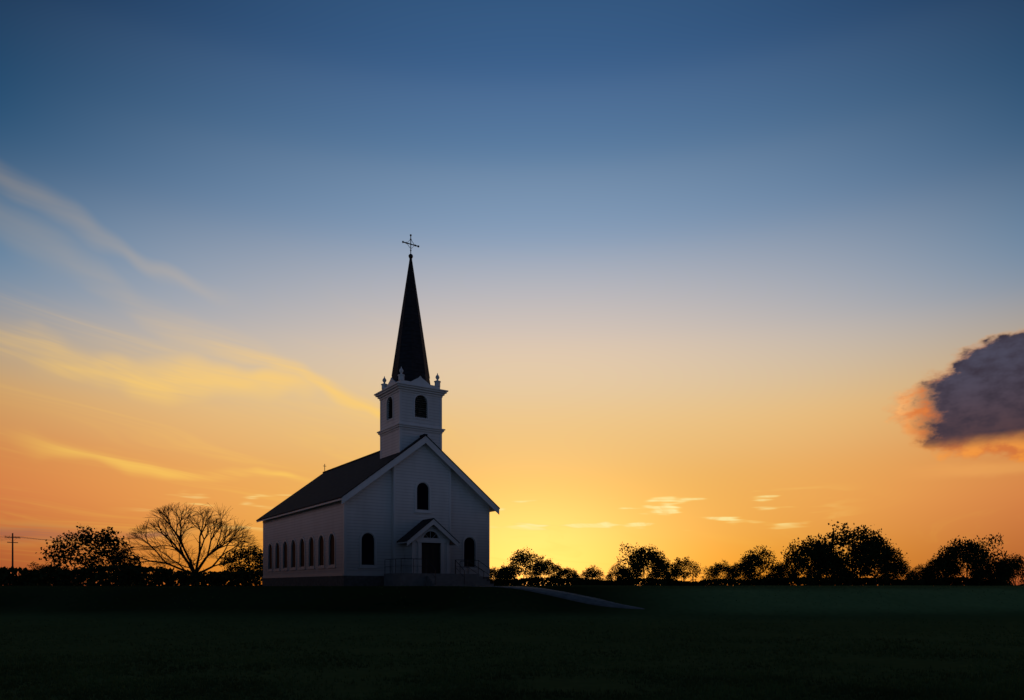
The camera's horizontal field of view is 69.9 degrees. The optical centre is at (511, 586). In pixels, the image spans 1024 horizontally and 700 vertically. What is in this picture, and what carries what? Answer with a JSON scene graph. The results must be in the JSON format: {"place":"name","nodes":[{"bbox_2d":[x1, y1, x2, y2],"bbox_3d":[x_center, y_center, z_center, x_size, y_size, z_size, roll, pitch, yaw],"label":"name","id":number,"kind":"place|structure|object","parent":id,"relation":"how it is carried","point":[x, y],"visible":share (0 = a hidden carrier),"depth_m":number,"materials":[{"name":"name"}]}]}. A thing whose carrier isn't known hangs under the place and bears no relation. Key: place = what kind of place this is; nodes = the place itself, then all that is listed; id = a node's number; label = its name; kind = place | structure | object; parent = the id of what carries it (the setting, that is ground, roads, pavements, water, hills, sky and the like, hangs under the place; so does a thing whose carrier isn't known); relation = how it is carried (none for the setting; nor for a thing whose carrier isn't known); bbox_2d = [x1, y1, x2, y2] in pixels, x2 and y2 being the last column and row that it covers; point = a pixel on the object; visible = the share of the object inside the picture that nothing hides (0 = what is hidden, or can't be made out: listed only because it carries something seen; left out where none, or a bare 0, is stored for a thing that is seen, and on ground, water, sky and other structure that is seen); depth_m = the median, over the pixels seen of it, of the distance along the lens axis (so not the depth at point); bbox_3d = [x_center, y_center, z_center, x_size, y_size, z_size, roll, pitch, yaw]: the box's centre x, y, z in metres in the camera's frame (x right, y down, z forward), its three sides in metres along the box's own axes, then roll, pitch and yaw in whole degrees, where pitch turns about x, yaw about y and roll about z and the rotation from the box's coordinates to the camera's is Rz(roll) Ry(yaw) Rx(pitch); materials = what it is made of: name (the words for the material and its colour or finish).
{"place":"outdoors","nodes":[
{"label":"outdoors","id":0,"kind":"place"},
{"bbox_2d":[263,523,263,575],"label":"church wall","id":1,"kind":"structure","parent":0,"point":[263,549],"depth_m":64.82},
{"bbox_2d":[264,503,342,575],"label":"church wall","id":2,"kind":"structure","parent":0,"point":[324,521],"depth_m":55.17,"materials":[{"name":"white wood"}]},
{"bbox_2d":[451,476,488,573],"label":"church wall","id":3,"kind":"structure","parent":0,"point":[469,511],"depth_m":54.02,"materials":[{"name":"white wood"}]},
{"bbox_2d":[0,585,1023,699],"bbox_3d":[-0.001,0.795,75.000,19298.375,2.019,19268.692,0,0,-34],"label":"ground","id":4,"kind":"structure","parent":0,"point":[957,604],"depth_m":29.25,"materials":[{"name":"green plant"}]},
{"bbox_2d":[24,561,70,585],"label":"bush","id":5,"kind":"object","parent":4,"relation":"on","point":[46,567],"visible":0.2,"depth_m":126.48,"materials":[{"name":"green plant"}]},
{"bbox_2d":[36,522,147,585],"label":"tree","id":6,"kind":"object","parent":4,"relation":"on","point":[87,540],"visible":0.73,"depth_m":103.17,"materials":[{"name":"black plant"}]},
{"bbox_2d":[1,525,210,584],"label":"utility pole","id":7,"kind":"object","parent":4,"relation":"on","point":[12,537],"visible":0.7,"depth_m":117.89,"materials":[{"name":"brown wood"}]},
{"bbox_2d":[2,572,254,585],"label":"hedge","id":8,"kind":"object","parent":4,"relation":"on","point":[149,576],"visible":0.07,"depth_m":150.44,"materials":[{"name":"green plant"}]},
{"bbox_2d":[0,564,262,585],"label":"hedge","id":9,"kind":"object","parent":4,"relation":"on","point":[50,577],"visible":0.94,"depth_m":79.29,"materials":[{"name":"black plant"}]},
{"bbox_2d":[114,502,260,580],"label":"bare tree","id":10,"kind":"object","parent":4,"relation":"on","point":[190,563],"visible":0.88,"depth_m":91.25,"materials":[{"name":"brown plant"}]},
{"bbox_2d":[217,542,262,585],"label":"tree","id":11,"kind":"object","parent":4,"relation":"on","point":[246,554],"visible":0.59,"depth_m":84.91,"materials":[{"name":"green plant"}]},
{"bbox_2d":[262,576,489,585],"bbox_3d":[-11.818,0.230,59.939,11.500,1.900,19.900,0,0,-34],"label":"foundation","id":12,"kind":"object","parent":4,"relation":"on","point":[339,581],"visible":0.18,"depth_m":51.45,"materials":[{"name":"grey stone"}]},
{"bbox_2d":[257,367,498,577],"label":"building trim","id":13,"kind":"structure","parent":4,"relation":"on","point":[420,385],"depth_m":51.73,"materials":[{"name":"white wood"}]},
{"bbox_2d":[346,468,391,572],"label":"church wall","id":14,"kind":"structure","parent":13,"relation":"attached to","point":[369,507],"depth_m":49.96,"materials":[{"name":"white wood"}]},
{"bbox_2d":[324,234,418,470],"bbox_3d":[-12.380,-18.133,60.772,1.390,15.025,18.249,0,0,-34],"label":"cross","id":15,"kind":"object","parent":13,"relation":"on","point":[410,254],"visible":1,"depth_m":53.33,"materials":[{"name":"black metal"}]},
{"bbox_2d":[269,483,474,568],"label":"windows","id":16,"kind":"structure","parent":13,"relation":"in","point":[368,538],"depth_m":52.27,"materials":[{"name":"black glass"}]},
{"bbox_2d":[256,434,499,520],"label":"roof","id":17,"kind":"structure","parent":13,"relation":"on","point":[340,481],"depth_m":56.52,"materials":[{"name":"black"}]},
{"bbox_2d":[381,391,439,457],"bbox_3d":[-7.372,-10.820,53.348,3.300,6.400,3.300,0,0,-34],"label":"tower shaft","id":18,"kind":"object","parent":17,"relation":"on","point":[389,443],"visible":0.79,"depth_m":52.10,"materials":[{"name":"white wood"}]},
{"bbox_2d":[388,396,426,419],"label":"belfry louvres","id":19,"kind":"object","parent":18,"relation":"on","point":[390,409],"visible":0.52,"depth_m":52.24,"materials":[{"name":"black wood"}]},
{"bbox_2d":[392,259,429,383],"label":"spire","id":20,"kind":"structure","parent":13,"relation":"on","point":[410,357],"depth_m":52.66,"materials":[{"name":"black metal"}]},
{"bbox_2d":[394,446,449,572],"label":"wall","id":21,"kind":"structure","parent":13,"relation":"attached to","point":[419,464],"depth_m":51.45,"materials":[{"name":"white wood"}]},
{"bbox_2d":[397,518,459,542],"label":"porch roof","id":22,"kind":"structure","parent":13,"relation":"on","point":[417,528],"depth_m":50.44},
{"bbox_2d":[404,525,448,573],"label":"porch walls","id":23,"kind":"structure","parent":4,"relation":"on","point":[408,562],"depth_m":50.63,"materials":[{"name":"white wood"}]},
{"bbox_2d":[422,543,439,573],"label":"porch doors","id":24,"kind":"structure","parent":23,"relation":"in","point":[430,551],"depth_m":50.94,"materials":[{"name":"brown wood"}]},
{"bbox_2d":[384,573,493,585],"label":"entrance steps","id":25,"kind":"structure","parent":4,"relation":"on","point":[410,579],"depth_m":48.86,"materials":[{"name":"grey concrete"}]},
{"bbox_2d":[385,558,493,584],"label":"entrance railings","id":26,"kind":"object","parent":4,"relation":"on","point":[426,560],"visible":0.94,"depth_m":49.10,"materials":[{"name":"black metal"}]},
{"bbox_2d":[490,566,503,585],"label":"tree","id":27,"kind":"object","parent":4,"relation":"on","point":[498,576],"visible":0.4,"depth_m":217.34,"materials":[{"name":"green plant"}]},
{"bbox_2d":[494,547,548,585],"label":"tree","id":28,"kind":"object","parent":4,"relation":"on","point":[512,570],"visible":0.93,"depth_m":232.09,"materials":[{"name":"green plant"}]},
{"bbox_2d":[527,556,566,583],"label":"tree","id":29,"kind":"object","parent":4,"relation":"on","point":[553,568],"visible":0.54,"depth_m":240.33,"materials":[{"name":"green plant"}]},
{"bbox_2d":[473,586,643,608],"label":"footpath","id":30,"kind":"structure","parent":4,"relation":"on","point":[578,598],"depth_m":41.06,"materials":[{"name":"concrete"}]},
{"bbox_2d":[560,567,577,584],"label":"tree","id":31,"kind":"object","parent":4,"relation":"on","point":[568,572],"visible":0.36,"depth_m":250.48,"materials":[{"name":"green plant"}]},
{"bbox_2d":[572,565,606,584],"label":"tree","id":32,"kind":"object","parent":4,"relation":"on","point":[589,572],"visible":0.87,"depth_m":219.05,"materials":[{"name":"green plant"}]},
{"bbox_2d":[604,562,629,584],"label":"tree","id":33,"kind":"object","parent":4,"relation":"on","point":[610,577],"visible":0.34,"depth_m":240.69,"materials":[{"name":"green plant"}]},
{"bbox_2d":[612,542,669,585],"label":"tree","id":34,"kind":"object","parent":4,"relation":"on","point":[639,558],"visible":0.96,"depth_m":220.82,"materials":[{"name":"green plant"}]},
{"bbox_2d":[648,559,681,585],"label":"tree","id":35,"kind":"object","parent":4,"relation":"on","point":[671,568],"visible":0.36,"depth_m":236.90,"materials":[{"name":"green plant"}]},
{"bbox_2d":[666,557,701,585],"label":"tree","id":36,"kind":"object","parent":4,"relation":"on","point":[687,574],"visible":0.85,"depth_m":236.40,"materials":[{"name":"green plant"}]},
{"bbox_2d":[700,560,743,585],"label":"tree","id":37,"kind":"object","parent":4,"relation":"on","point":[718,570],"visible":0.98,"depth_m":221.86,"materials":[{"name":"green plant"}]},
{"bbox_2d":[722,560,758,585],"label":"tree","id":38,"kind":"object","parent":4,"relation":"on","point":[743,567],"visible":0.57,"depth_m":240.69,"materials":[{"name":"green plant"}]},
{"bbox_2d":[490,577,1023,585],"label":"hedge","id":39,"kind":"object","parent":4,"relation":"on","point":[782,581],"visible":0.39,"depth_m":235.71,"materials":[{"name":"black plant"}]},
{"bbox_2d":[738,545,786,585],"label":"tree","id":40,"kind":"object","parent":4,"relation":"on","point":[753,560],"visible":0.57,"depth_m":250.10,"materials":[{"name":"green plant"}]},
{"bbox_2d":[763,562,802,576],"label":"tree","id":41,"kind":"object","parent":4,"relation":"on","point":[778,564],"visible":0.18,"depth_m":252.50,"materials":[{"name":"green plant"}]},
{"bbox_2d":[780,534,849,585],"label":"tree","id":42,"kind":"object","parent":4,"relation":"on","point":[802,560],"visible":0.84,"depth_m":217.09,"materials":[{"name":"green plant"}]},
{"bbox_2d":[799,557,851,585],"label":"tree","id":43,"kind":"object","parent":4,"relation":"on","point":[843,584],"visible":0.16,"depth_m":224.52,"materials":[{"name":"green plant"}]},
{"bbox_2d":[807,521,896,585],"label":"tree","id":44,"kind":"object","parent":4,"relation":"on","point":[853,536],"visible":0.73,"depth_m":216.02,"materials":[{"name":"black plant"}]},
{"bbox_2d":[842,531,914,585],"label":"tree","id":45,"kind":"object","parent":4,"relation":"on","point":[895,564],"visible":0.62,"depth_m":218.27,"materials":[{"name":"green plant"}]},
{"bbox_2d":[877,557,924,584],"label":"tree","id":46,"kind":"object","parent":4,"relation":"on","point":[917,582],"visible":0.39,"depth_m":223.91,"materials":[{"name":"green plant"}]},
{"bbox_2d":[902,563,936,578],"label":"tree","id":47,"kind":"object","parent":4,"relation":"on","point":[919,567],"visible":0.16,"depth_m":248.78,"materials":[{"name":"green plant"}]},
{"bbox_2d":[916,556,964,585],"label":"tree","id":48,"kind":"object","parent":4,"relation":"on","point":[928,576],"visible":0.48,"depth_m":232.70,"materials":[{"name":"green plant"}]},
{"bbox_2d":[930,533,1015,585],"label":"tree","id":49,"kind":"object","parent":4,"relation":"on","point":[957,554],"visible":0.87,"depth_m":220.88,"materials":[{"name":"black plant"}]},
{"bbox_2d":[968,555,1018,585],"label":"tree","id":50,"kind":"object","parent":4,"relation":"on","point":[975,583],"visible":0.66,"depth_m":218.79,"materials":[{"name":"green plant"}]},
{"bbox_2d":[987,552,1023,585],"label":"tree","id":51,"kind":"object","parent":4,"relation":"on","point":[1018,567],"visible":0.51,"depth_m":246.32,"materials":[{"name":"green plant"}]},
{"bbox_2d":[0,0,1023,585],"label":"sky","id":52,"kind":"structure","parent":0,"point":[706,282],"materials":[{"name":"blue"}]}
]}

